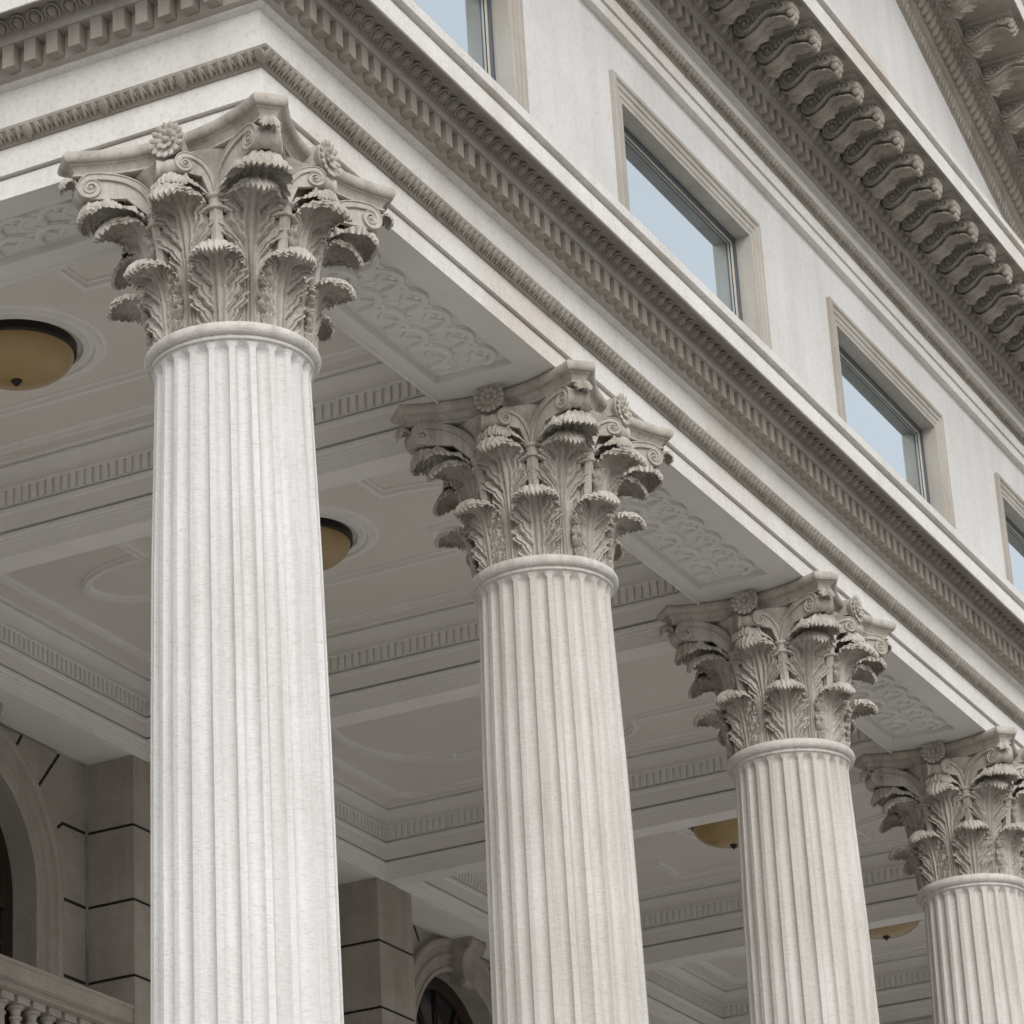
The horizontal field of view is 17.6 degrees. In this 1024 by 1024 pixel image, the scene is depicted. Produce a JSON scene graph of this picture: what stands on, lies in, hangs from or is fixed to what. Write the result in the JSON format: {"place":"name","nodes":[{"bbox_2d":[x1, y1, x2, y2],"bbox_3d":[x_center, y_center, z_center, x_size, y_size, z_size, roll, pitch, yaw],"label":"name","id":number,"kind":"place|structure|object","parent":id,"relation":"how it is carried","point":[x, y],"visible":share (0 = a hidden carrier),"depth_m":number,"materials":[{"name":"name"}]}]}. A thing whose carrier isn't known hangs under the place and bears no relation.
{"place":"outdoors","nodes":[
{"label":"outdoors","id":0,"kind":"place"},
{"label":"ground","id":1,"kind":"structure","parent":0,"visible":0},
{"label":"stylobate","id":2,"kind":"structure","parent":1,"relation":"on","visible":0},
{"bbox_2d":[88,755,150,1023],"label":"pier","id":3,"kind":"structure","parent":2,"relation":"on","point":[119,858],"depth_m":25.39,"materials":[{"name":"stone"}]},
{"bbox_2d":[57,92,395,1023],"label":"fluted column","id":4,"kind":"structure","parent":2,"relation":"on","point":[241,226],"depth_m":16.37,"materials":[{"name":"stone"}]},
{"bbox_2d":[0,0,1023,1023],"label":"entablature","id":5,"kind":"structure","parent":4,"relation":"on","point":[519,243],"depth_m":19.75,"materials":[{"name":"stone"}]},
{"bbox_2d":[0,246,931,1023],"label":"coffered ceiling","id":6,"kind":"structure","parent":5,"relation":"attached to","point":[76,506],"depth_m":24.99,"materials":[{"name":"paint"}]},
{"bbox_2d":[0,319,76,390],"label":"ceiling lamp","id":7,"kind":"object","parent":6,"relation":"attached to","point":[34,354],"visible":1,"depth_m":20.32,"materials":[{"name":"beige glass"}]},
{"bbox_2d":[320,517,352,570],"bbox_3d":[-1.500,0.304,23.487,0.746,0.282,0.746,-14,-26,23],"label":"ceiling lamp","id":8,"kind":"object","parent":6,"relation":"attached to","point":[336,540],"visible":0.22,"depth_m":23.34,"materials":[{"name":"beige glass"}]},
{"bbox_2d":[691,818,738,848],"bbox_3d":[2.002,2.924,29.981,0.746,0.282,0.746,-14,-26,23],"label":"ceiling lamp","id":9,"kind":"object","parent":6,"relation":"attached to","point":[722,834],"visible":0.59,"depth_m":29.81,"materials":[{"name":"beige glass"}]},
{"bbox_2d":[869,920,919,940],"bbox_3d":[3.728,4.145,33.019,0.746,0.282,0.746,-14,-26,23],"label":"ceiling lamp","id":10,"kind":"object","parent":6,"relation":"attached to","point":[886,933],"visible":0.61,"depth_m":32.90,"materials":[{"name":"beige glass"}]},
{"bbox_2d":[413,0,1023,594],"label":"attic wall","id":11,"kind":"structure","parent":5,"relation":"on","point":[583,86],"depth_m":23.59,"materials":[{"name":"stone"}]},
{"bbox_2d":[413,0,529,113],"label":"window","id":12,"kind":"structure","parent":11,"relation":"in","point":[491,32],"depth_m":20.32,"materials":[{"name":"stone"}]},
{"bbox_2d":[609,69,771,349],"bbox_3d":[1.179,-1.754,22.607,0.221,1.596,2.505,-14,-26,23],"label":"window","id":13,"kind":"structure","parent":11,"relation":"in","point":[661,182],"depth_m":22.95,"materials":[{"name":"stone"}]},
{"bbox_2d":[582,0,1023,472],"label":"cornice","id":14,"kind":"structure","parent":11,"relation":"on","point":[806,117],"depth_m":25.25,"materials":[{"name":"stone"}]},
{"bbox_2d":[829,0,1023,243],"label":"pediment","id":15,"kind":"structure","parent":14,"relation":"on","point":[954,70],"depth_m":29.43,"materials":[{"name":"stone"}]},
{"bbox_2d":[826,296,955,528],"bbox_3d":[2.918,-0.461,25.813,0.221,1.596,2.505,-14,-26,23],"label":"window","id":16,"kind":"structure","parent":11,"relation":"in","point":[874,397],"depth_m":26.21,"materials":[{"name":"stone"}]},
{"bbox_2d":[994,472,1023,594],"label":"window","id":17,"kind":"structure","parent":11,"relation":"in","point":[1010,505],"depth_m":28.67,"materials":[{"name":"stone"}]},
{"bbox_2d":[0,702,492,1023],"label":"porch wall","id":18,"kind":"structure","parent":2,"relation":"on","point":[44,892],"depth_m":25.16,"materials":[{"name":"stone"}]},
{"bbox_2d":[0,826,12,1023],"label":"arched window","id":19,"kind":"structure","parent":18,"relation":"in","point":[6,888],"depth_m":24.77,"materials":[{"name":"black glass"}]},
{"bbox_2d":[0,954,134,1023],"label":"balustrade","id":20,"kind":"object","parent":18,"relation":"on","point":[30,994],"visible":1,"depth_m":23.99,"materials":[{"name":"stone"}]},
{"bbox_2d":[416,977,472,1023],"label":"arched window","id":21,"kind":"structure","parent":18,"relation":"in","point":[439,1003],"depth_m":30.97,"materials":[{"name":"black glass"}]},
{"bbox_2d":[338,877,415,1023],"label":"pier","id":22,"kind":"structure","parent":2,"relation":"on","point":[377,957],"depth_m":28.84,"materials":[{"name":"stone"}]},
{"bbox_2d":[391,359,673,1023],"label":"fluted column","id":23,"kind":"structure","parent":2,"relation":"on","point":[538,475],"depth_m":19.59,"materials":[{"name":"stone"}]},
{"bbox_2d":[656,570,895,1023],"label":"fluted column","id":24,"kind":"structure","parent":2,"relation":"on","point":[780,669],"depth_m":23.03,"materials":[{"name":"stone"}]},
{"bbox_2d":[853,726,1023,1023],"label":"fluted column","id":25,"kind":"structure","parent":2,"relation":"on","point":[955,809],"depth_m":26.31,"materials":[{"name":"stone"}]}
]}

